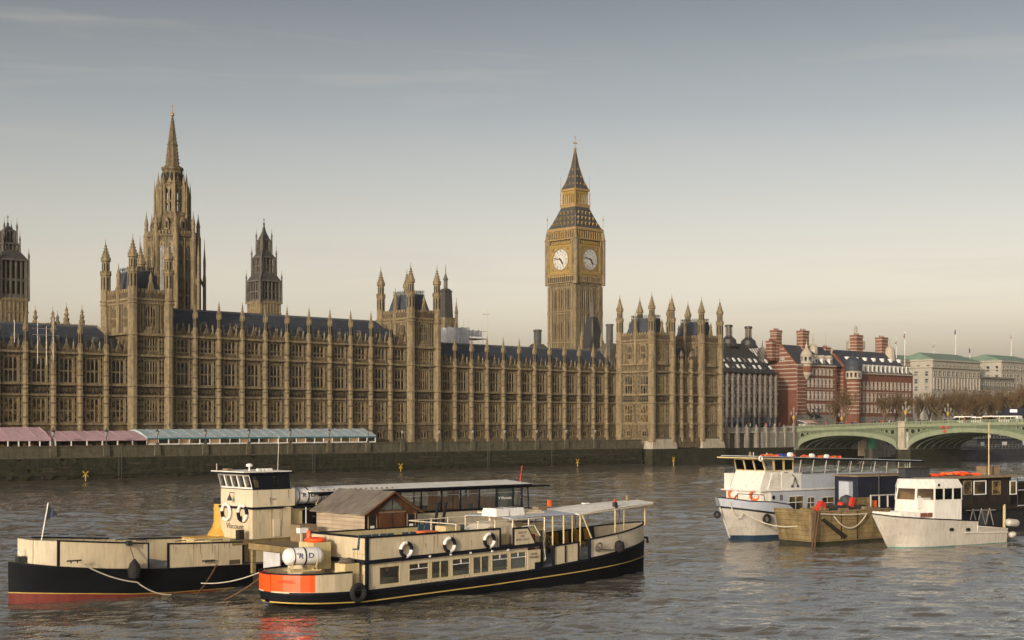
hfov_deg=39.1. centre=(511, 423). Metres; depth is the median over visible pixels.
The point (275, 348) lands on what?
window
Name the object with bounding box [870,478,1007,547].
motor cruiser
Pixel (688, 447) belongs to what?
end pavilion
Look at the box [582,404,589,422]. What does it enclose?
window
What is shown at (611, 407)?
window
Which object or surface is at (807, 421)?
souvenir stall
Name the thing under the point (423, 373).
window
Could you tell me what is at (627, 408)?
window
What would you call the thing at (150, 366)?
window
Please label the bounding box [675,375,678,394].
window
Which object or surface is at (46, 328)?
scaffold
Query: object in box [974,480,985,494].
window
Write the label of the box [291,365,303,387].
window
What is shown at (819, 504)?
red cover
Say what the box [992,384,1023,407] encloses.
bare tree
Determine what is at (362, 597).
tyre fender
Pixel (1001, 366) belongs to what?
building
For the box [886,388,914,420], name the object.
bare tree
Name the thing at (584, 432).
window
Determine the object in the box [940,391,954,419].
bare tree
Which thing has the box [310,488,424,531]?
wooden hut
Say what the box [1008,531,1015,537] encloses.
fender
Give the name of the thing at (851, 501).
leaning cushion
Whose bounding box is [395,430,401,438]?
window
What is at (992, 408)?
bare tree
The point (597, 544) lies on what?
rope coil
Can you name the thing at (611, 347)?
roof vent
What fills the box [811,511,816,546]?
chain
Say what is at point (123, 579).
rope
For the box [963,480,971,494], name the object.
window
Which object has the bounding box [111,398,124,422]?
window
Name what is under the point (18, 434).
terrace awning
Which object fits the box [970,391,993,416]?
bare tree
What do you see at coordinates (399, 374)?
window
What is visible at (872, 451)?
bridge pier
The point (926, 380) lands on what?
window
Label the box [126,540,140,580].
fender
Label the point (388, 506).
gable window
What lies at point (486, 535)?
lifebuoy
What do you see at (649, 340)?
pavilion tower
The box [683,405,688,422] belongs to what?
window
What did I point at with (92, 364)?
window
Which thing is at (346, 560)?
rope coil
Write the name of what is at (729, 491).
lifebuoy
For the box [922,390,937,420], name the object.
bare tree
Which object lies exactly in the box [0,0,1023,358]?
sky
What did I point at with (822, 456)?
life jacket heap
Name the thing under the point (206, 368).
window
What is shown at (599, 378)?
window
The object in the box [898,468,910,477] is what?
planter
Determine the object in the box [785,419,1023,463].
bridge
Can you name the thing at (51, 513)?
flag
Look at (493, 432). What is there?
window
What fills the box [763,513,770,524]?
tyre fender
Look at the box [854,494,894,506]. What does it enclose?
window frame stack
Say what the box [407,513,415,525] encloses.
window
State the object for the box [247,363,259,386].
window
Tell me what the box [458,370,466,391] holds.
window
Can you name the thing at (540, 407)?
window
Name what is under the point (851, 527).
rope
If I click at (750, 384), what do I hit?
office block
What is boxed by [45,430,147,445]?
terrace awning
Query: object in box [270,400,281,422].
window
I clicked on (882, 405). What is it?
bare tree
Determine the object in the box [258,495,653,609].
excursion boat
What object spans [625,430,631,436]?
window
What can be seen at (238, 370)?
palace range
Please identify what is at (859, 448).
embankment wall
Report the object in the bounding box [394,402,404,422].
window
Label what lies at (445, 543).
lifebuoy
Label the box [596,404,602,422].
window
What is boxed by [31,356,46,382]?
window
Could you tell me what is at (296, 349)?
window
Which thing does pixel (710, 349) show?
window
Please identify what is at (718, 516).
tyre fender
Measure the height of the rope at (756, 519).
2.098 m
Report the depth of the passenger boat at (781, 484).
130.31 m
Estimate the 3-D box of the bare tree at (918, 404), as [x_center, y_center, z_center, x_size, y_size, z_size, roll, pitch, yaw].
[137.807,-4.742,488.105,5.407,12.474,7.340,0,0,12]
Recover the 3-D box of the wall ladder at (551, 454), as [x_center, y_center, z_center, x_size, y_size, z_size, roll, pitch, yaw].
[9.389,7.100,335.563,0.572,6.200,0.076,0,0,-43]
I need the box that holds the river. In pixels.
[0,458,1023,639]
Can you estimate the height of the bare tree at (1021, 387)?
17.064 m
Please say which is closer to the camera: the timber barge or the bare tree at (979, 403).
the timber barge
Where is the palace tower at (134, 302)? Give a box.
[100,237,173,444]
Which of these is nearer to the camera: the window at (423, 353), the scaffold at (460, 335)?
the window at (423, 353)
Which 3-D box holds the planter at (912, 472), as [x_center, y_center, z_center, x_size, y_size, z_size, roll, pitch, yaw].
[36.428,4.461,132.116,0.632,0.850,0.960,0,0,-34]
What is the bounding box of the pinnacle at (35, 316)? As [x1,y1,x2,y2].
[32,309,37,322]
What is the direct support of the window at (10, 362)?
in the palace range
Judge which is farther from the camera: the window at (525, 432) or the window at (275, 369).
the window at (525, 432)
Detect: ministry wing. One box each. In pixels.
[895,355,910,365]
[980,376,1015,415]
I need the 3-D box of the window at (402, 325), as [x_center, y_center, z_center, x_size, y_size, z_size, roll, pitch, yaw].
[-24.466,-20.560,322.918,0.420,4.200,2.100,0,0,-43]
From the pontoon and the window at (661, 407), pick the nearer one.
the pontoon
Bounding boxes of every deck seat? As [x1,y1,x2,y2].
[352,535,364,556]
[417,525,423,530]
[424,524,429,529]
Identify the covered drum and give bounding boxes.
[838,495,850,504]
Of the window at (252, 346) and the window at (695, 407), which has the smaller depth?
the window at (252, 346)
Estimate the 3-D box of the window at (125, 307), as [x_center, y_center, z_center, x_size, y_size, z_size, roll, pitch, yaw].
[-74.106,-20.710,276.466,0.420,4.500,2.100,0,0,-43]
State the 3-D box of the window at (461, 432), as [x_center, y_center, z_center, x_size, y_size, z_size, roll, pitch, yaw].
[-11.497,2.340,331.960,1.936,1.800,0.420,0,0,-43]
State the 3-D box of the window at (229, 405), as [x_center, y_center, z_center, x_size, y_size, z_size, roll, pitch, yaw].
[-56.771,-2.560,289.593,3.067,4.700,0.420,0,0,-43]
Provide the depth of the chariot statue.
420.38 m
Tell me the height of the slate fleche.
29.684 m
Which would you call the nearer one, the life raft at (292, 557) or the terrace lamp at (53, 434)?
the life raft at (292, 557)
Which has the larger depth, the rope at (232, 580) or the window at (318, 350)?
the window at (318, 350)
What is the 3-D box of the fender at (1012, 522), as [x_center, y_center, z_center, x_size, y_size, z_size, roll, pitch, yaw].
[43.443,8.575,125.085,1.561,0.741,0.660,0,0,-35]
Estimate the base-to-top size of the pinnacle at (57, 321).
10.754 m
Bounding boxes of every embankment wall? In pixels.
[0,439,645,481]
[851,425,907,458]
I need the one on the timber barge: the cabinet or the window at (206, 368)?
the cabinet
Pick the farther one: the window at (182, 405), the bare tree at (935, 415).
the bare tree at (935, 415)
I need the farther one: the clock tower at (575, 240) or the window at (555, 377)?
the clock tower at (575, 240)
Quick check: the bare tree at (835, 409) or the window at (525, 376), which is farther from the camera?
the bare tree at (835, 409)
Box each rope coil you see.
[338,558,354,562]
[595,542,602,551]
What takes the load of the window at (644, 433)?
in the end pavilion
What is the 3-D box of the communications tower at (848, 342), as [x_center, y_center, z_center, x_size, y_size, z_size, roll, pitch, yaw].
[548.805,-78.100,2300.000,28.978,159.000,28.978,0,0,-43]
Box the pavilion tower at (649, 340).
[616,295,675,441]
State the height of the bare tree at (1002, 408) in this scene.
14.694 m
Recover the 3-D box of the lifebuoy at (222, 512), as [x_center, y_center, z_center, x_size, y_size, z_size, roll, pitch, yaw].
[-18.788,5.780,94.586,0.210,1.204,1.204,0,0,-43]
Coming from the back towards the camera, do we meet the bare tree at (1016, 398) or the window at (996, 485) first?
the bare tree at (1016, 398)
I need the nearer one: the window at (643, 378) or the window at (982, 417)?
the window at (643, 378)
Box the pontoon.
[248,541,459,588]
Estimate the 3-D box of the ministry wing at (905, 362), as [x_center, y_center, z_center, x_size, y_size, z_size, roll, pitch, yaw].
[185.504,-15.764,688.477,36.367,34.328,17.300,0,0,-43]
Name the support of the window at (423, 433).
in the palace range
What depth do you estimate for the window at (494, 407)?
338.96 m
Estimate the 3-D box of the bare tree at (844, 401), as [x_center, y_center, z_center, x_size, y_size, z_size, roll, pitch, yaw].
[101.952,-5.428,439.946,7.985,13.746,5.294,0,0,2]
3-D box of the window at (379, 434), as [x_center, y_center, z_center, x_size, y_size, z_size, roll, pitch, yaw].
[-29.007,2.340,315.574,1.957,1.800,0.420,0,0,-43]
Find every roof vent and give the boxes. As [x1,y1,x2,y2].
[529,329,546,347]
[597,324,615,367]
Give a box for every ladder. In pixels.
[119,446,121,478]
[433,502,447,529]
[487,442,488,468]
[551,441,552,466]
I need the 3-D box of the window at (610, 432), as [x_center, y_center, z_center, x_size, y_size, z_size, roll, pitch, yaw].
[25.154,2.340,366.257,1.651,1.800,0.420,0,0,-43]
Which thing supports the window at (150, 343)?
in the palace range
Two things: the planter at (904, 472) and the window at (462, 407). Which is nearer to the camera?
the planter at (904, 472)
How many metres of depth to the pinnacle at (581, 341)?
402.72 m
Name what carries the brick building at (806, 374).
on the ground
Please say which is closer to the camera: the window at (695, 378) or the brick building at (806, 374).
the window at (695, 378)
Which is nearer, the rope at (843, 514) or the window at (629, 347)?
the rope at (843, 514)
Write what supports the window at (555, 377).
in the palace range
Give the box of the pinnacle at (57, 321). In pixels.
[55,310,59,323]
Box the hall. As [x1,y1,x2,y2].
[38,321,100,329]
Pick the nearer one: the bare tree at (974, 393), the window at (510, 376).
the window at (510, 376)
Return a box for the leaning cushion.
[848,497,855,506]
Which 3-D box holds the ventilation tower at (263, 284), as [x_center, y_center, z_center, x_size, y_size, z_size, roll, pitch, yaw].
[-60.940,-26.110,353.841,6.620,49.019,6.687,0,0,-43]
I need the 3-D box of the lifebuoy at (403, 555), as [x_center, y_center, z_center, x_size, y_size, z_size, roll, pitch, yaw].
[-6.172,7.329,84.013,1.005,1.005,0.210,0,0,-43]
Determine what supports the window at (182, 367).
in the palace range
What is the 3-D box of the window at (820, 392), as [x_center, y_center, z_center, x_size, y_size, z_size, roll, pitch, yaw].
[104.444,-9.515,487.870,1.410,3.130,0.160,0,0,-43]
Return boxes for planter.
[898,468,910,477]
[910,468,915,476]
[915,468,919,476]
[919,467,929,476]
[919,468,924,476]
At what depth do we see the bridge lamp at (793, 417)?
403.88 m
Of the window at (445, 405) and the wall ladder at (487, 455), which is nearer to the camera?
the wall ladder at (487, 455)
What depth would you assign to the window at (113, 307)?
279.91 m
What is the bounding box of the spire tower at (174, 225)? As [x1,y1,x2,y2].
[139,104,205,309]
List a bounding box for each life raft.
[282,547,323,572]
[294,487,322,509]
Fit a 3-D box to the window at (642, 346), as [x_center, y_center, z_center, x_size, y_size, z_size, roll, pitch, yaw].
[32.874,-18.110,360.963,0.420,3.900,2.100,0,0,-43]
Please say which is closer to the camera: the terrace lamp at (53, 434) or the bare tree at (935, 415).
the terrace lamp at (53, 434)
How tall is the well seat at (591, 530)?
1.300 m
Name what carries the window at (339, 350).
in the palace range
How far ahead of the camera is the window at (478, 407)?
335.50 m
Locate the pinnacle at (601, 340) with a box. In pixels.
[600,328,603,346]
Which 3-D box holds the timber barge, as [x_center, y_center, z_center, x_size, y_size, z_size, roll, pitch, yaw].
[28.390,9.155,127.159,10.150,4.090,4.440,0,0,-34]
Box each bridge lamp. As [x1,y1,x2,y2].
[790,407,796,425]
[838,409,844,425]
[902,401,908,420]
[944,404,951,421]
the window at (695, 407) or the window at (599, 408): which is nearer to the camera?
the window at (599, 408)
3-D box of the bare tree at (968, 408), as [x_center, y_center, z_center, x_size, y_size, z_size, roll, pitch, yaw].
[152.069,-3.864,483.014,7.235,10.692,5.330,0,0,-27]
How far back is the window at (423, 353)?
323.44 m
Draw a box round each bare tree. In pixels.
[826,399,841,425]
[833,386,858,425]
[872,391,896,421]
[883,391,903,423]
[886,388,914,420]
[911,394,926,419]
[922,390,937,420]
[923,387,959,421]
[927,394,944,422]
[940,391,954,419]
[944,393,963,416]
[947,386,970,415]
[956,397,974,415]
[964,386,991,416]
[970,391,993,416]
[971,390,983,415]
[983,398,1000,415]
[986,391,1005,415]
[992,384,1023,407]
[993,390,1004,411]
[1003,389,1021,407]
[1012,384,1023,406]
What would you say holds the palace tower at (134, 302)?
on the ground
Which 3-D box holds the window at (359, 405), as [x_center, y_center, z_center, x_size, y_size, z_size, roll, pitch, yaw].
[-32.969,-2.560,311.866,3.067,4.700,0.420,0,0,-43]
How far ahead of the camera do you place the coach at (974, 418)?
371.21 m
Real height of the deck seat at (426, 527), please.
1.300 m
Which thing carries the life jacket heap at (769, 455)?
on the passenger boat at (781, 484)
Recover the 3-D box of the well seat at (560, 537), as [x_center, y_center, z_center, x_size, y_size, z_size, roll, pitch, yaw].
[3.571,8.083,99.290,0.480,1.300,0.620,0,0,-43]
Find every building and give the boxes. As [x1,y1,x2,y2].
[757,328,842,427]
[824,333,913,425]
[909,366,981,422]
[970,354,1023,391]
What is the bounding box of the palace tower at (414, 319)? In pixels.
[376,266,441,441]
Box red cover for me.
[814,501,825,510]
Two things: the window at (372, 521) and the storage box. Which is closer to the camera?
the window at (372, 521)
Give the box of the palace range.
[0,302,615,445]
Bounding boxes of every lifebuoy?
[220,503,231,520]
[236,504,247,522]
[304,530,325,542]
[399,541,412,557]
[443,536,455,552]
[483,532,495,548]
[728,488,736,498]
[749,491,758,500]
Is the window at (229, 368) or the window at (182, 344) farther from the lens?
the window at (229, 368)
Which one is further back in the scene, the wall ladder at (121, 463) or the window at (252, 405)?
the window at (252, 405)
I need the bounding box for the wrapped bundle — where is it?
[481,506,524,516]
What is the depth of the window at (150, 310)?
276.86 m
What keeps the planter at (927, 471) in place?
on the houseboat
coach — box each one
[964,417,990,421]
[982,416,1021,421]
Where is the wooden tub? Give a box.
[976,466,999,474]
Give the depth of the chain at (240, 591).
84.23 m
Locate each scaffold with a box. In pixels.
[14,318,57,364]
[441,308,488,343]
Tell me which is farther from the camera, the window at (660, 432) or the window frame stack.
the window at (660, 432)
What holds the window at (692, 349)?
in the pavilion tower at (701, 341)
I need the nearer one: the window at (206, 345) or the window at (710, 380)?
the window at (206, 345)
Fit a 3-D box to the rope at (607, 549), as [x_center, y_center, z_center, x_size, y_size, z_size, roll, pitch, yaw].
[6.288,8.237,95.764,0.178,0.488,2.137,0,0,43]
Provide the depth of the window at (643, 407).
360.91 m
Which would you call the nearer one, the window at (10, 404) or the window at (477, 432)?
the window at (10, 404)
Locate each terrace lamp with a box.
[51,428,54,445]
[104,428,107,444]
[155,428,158,444]
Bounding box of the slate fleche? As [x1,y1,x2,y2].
[582,294,603,349]
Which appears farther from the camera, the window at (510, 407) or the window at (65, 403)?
the window at (510, 407)
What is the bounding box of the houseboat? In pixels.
[832,423,1023,530]
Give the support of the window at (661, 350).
in the pavilion tower at (649, 340)
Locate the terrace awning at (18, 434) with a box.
[0,427,50,445]
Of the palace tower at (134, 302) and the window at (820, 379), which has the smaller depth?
the palace tower at (134, 302)
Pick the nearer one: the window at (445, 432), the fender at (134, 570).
the fender at (134, 570)
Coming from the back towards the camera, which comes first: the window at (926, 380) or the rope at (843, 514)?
the window at (926, 380)
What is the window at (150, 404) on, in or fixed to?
in the palace range
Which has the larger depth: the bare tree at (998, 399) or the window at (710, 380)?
the bare tree at (998, 399)
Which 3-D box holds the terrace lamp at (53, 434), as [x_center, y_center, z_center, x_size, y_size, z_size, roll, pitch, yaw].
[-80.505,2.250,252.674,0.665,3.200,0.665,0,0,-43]
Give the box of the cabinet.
[838,480,852,498]
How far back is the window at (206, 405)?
286.10 m
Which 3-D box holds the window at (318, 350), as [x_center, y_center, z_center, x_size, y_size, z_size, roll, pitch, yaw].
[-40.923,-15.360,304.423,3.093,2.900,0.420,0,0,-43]
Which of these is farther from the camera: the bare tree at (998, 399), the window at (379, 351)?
the bare tree at (998, 399)
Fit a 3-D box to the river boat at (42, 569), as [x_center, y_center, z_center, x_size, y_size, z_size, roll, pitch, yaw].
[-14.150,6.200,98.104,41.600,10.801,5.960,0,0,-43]
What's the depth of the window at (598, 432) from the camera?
363.16 m
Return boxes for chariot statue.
[804,402,825,424]
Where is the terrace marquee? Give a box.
[130,428,375,444]
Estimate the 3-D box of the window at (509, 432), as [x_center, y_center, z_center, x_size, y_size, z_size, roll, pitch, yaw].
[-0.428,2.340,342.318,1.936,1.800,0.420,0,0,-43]
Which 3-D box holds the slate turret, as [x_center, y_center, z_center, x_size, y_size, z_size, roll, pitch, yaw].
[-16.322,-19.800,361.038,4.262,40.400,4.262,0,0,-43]
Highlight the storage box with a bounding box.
[290,523,316,541]
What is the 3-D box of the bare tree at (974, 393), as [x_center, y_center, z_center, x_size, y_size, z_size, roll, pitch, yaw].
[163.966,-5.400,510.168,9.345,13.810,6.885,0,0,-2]
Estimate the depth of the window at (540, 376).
349.47 m
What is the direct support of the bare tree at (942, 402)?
on the ground
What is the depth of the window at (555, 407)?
352.98 m
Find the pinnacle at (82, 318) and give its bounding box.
[80,309,84,324]
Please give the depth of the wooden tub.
138.71 m
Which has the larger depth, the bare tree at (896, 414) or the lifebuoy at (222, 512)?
the bare tree at (896, 414)
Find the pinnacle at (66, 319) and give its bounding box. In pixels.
[63,302,70,324]
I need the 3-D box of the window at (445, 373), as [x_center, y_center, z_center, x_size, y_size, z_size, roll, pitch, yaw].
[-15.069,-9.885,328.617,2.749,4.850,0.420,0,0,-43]
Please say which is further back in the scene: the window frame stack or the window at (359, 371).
the window at (359, 371)
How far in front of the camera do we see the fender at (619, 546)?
96.67 m
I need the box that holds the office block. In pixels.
[723,325,777,427]
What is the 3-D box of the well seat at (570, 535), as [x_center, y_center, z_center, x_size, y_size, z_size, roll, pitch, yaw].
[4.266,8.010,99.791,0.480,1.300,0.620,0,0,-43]
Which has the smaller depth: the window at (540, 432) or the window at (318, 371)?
the window at (318, 371)
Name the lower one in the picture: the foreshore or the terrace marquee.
the foreshore
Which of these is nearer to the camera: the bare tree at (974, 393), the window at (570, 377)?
the window at (570, 377)
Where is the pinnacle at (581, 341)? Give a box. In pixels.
[580,327,583,349]
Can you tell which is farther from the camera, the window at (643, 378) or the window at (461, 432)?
the window at (643, 378)
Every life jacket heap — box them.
[760,454,778,455]
[814,455,841,457]
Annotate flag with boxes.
[47,505,56,518]
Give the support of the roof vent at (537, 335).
on the palace range
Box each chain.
[196,564,216,594]
[224,578,258,599]
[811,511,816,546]
[814,510,819,546]
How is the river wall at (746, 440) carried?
in the river
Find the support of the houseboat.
on the river
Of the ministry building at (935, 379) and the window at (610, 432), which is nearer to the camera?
the window at (610, 432)
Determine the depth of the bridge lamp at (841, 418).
423.18 m
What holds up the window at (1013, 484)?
in the houseboat
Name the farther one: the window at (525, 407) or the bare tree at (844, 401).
the bare tree at (844, 401)
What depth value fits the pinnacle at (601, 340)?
408.34 m
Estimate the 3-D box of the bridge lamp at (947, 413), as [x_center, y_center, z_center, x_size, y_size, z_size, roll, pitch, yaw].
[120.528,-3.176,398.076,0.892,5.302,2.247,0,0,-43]
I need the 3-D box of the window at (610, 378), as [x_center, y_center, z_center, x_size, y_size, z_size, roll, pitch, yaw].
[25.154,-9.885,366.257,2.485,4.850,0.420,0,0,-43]
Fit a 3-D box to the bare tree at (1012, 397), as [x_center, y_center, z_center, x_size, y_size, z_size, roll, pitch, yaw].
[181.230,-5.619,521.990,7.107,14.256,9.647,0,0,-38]
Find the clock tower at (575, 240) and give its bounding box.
[545,136,605,348]
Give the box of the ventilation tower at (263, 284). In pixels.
[245,219,282,314]
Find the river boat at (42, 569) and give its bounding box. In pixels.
[8,440,549,603]
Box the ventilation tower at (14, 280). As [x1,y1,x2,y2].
[0,216,29,321]
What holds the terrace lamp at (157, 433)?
on the embankment wall at (362, 455)
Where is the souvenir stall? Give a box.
[798,420,817,425]
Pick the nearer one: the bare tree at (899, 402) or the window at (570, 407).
the window at (570, 407)
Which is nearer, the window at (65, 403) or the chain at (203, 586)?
the chain at (203, 586)
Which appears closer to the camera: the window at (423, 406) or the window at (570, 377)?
the window at (423, 406)
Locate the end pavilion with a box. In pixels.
[621,347,726,465]
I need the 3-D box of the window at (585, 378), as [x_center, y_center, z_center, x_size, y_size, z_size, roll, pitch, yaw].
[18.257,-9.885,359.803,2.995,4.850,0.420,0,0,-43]
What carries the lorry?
on the bridge
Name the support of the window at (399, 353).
in the palace range
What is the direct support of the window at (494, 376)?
in the palace range
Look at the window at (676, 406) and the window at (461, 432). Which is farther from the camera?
the window at (676, 406)
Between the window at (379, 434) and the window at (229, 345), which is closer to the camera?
the window at (229, 345)
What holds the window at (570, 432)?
in the palace range
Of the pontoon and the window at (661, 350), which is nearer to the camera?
the pontoon
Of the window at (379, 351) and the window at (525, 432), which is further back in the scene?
the window at (525, 432)
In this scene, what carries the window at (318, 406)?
in the palace range
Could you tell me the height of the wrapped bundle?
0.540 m
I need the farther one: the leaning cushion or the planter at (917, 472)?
the planter at (917, 472)
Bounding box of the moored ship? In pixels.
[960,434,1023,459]
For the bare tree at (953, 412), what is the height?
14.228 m
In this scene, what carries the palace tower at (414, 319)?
on the ground
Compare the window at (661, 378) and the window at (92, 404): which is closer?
the window at (92, 404)
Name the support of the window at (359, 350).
in the palace range
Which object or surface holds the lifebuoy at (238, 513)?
attached to the river boat at (42, 569)
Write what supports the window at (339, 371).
in the palace range
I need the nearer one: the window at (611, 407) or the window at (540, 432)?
the window at (540, 432)
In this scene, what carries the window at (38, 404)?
in the palace range
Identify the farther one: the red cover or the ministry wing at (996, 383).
the ministry wing at (996, 383)
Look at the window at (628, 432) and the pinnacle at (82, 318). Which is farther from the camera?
the window at (628, 432)
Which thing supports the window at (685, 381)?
in the end pavilion
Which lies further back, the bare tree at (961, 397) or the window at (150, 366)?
the bare tree at (961, 397)
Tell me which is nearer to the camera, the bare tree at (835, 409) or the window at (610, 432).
the window at (610, 432)
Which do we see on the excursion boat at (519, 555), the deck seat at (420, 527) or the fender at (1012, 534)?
the deck seat at (420, 527)
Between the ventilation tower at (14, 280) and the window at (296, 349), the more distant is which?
the ventilation tower at (14, 280)
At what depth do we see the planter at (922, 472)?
132.50 m
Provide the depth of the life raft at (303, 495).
95.73 m
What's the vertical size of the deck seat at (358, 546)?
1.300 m
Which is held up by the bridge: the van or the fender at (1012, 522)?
the van
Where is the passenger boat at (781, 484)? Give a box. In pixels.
[715,452,923,539]
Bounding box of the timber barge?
[774,504,890,546]
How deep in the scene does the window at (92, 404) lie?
269.52 m
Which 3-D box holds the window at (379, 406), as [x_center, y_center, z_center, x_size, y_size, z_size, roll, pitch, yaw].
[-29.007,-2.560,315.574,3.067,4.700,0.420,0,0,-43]
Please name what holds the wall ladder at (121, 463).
on the foreshore
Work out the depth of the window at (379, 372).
315.79 m
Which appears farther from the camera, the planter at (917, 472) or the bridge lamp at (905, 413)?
the bridge lamp at (905, 413)
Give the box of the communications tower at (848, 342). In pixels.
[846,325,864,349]
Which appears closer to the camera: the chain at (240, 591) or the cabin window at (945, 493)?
the chain at (240, 591)
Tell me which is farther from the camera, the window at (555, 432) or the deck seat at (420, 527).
the window at (555, 432)
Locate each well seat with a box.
[558,532,564,543]
[568,530,576,542]
[578,528,587,546]
[589,527,594,537]
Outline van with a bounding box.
[954,416,975,422]
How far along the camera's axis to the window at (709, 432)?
374.51 m
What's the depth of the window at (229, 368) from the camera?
289.79 m
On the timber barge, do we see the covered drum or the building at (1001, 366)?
the covered drum
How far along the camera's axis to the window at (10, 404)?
258.63 m
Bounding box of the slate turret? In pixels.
[440,264,457,327]
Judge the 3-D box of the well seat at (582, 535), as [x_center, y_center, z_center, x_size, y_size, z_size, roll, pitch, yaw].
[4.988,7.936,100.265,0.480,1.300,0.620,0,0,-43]
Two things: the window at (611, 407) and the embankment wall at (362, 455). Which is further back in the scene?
the window at (611, 407)
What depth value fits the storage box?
92.40 m
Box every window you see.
[3,355,18,382]
[3,397,18,422]
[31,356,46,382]
[31,397,46,422]
[59,357,73,383]
[59,397,73,422]
[86,358,99,383]
[86,398,99,422]
[111,306,115,328]
[111,359,124,384]
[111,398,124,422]
[123,304,127,327]
[144,336,158,351]
[144,360,158,384]
[144,398,158,422]
[145,304,156,327]
[176,338,189,352]
[176,361,189,385]
[176,399,189,422]
[199,339,212,353]
[200,362,212,386]
[200,399,212,422]
[223,340,236,354]
[224,363,236,386]
[224,399,236,422]
[247,341,259,355]
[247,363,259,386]
[247,400,259,422]
[269,342,281,356]
[270,364,281,387]
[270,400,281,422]
[291,343,303,357]
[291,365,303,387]
[291,400,302,422]
[313,344,324,357]
[313,366,324,388]
[313,401,324,422]
[334,345,344,358]
[334,366,344,388]
[334,401,345,422]
[354,346,365,359]
[355,367,365,389]
[355,401,365,422]
[368,515,376,528]
[375,347,385,360]
[375,368,385,389]
[375,402,385,422]
[376,431,383,438]
[380,498,402,510]
[394,348,404,360]
[394,368,404,389]
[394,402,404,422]
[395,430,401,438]
[400,323,404,341]
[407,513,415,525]
[419,323,428,341]
[419,349,429,361]
[419,369,429,390]
[419,402,429,422]
[420,430,427,437]
[442,370,450,390]
[442,402,450,422]
[442,430,449,437]
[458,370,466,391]
[458,403,466,422]
[458,430,465,437]
[474,371,482,391]
[474,403,482,422]
[475,430,481,437]
[490,372,498,391]
[490,403,498,422]
[491,430,497,437]
[506,372,514,392]
[506,403,514,422]
[507,430,513,437]
[522,373,530,392]
[522,403,530,422]
[522,430,528,437]
[537,373,545,392]
[537,404,545,422]
[538,430,543,436]
[552,374,560,393]
[552,404,560,422]
[553,430,558,436]
[567,374,574,393]
[567,404,574,422]
[568,430,573,436]
[582,375,589,393]
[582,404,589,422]
[582,430,587,436]
[596,375,602,393]
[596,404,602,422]
[596,430,601,436]
[608,375,614,394]
[608,405,614,422]
[608,430,613,436]
[624,375,631,394]
[624,405,631,422]
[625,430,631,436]
[626,345,631,359]
[639,344,645,359]
[639,375,647,393]
[639,404,647,422]
[641,430,647,436]
[658,344,664,359]
[658,375,665,393]
[658,404,665,422]
[658,430,663,436]
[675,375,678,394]
[675,405,678,422]
[683,376,688,394]
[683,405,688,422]
[689,347,694,360]
[693,376,697,394]
[693,405,697,422]
[707,347,713,361]
[707,377,713,394]
[707,405,713,422]
[707,430,712,435]
[819,378,821,387]
[819,391,821,400]
[895,487,961,500]
[924,378,928,383]
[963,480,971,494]
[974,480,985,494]
[982,417,1014,419]
[992,480,1000,494]
[1010,481,1016,494]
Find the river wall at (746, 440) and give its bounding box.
[723,424,800,462]
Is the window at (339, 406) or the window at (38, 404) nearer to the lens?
the window at (38, 404)
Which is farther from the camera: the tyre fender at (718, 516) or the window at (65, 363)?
the window at (65, 363)
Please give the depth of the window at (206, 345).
285.99 m
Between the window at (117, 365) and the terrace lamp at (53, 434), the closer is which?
the terrace lamp at (53, 434)
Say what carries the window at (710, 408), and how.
in the end pavilion
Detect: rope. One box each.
[78,561,171,594]
[201,570,264,583]
[597,546,615,550]
[730,501,796,526]
[817,513,867,514]
[834,514,866,528]
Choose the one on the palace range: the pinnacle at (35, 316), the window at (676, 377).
the pinnacle at (35, 316)
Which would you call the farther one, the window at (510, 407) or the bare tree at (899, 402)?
the bare tree at (899, 402)
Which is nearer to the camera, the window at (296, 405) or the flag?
the flag
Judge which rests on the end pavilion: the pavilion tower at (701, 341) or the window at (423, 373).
the pavilion tower at (701, 341)
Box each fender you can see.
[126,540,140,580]
[350,583,366,602]
[614,528,624,552]
[714,511,720,518]
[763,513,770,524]
[1005,519,1019,526]
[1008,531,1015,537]
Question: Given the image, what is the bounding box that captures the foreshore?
[0,464,646,485]
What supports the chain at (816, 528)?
hanging from the timber barge
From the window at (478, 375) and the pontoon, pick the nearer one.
the pontoon
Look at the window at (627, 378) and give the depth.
364.81 m
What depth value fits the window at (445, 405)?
328.77 m
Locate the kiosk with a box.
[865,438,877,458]
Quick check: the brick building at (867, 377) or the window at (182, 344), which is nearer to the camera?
the window at (182, 344)
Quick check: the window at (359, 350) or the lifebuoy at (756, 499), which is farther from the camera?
the window at (359, 350)
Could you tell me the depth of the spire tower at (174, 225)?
355.71 m
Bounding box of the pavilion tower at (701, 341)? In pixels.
[666,296,723,440]
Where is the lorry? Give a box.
[997,408,1023,418]

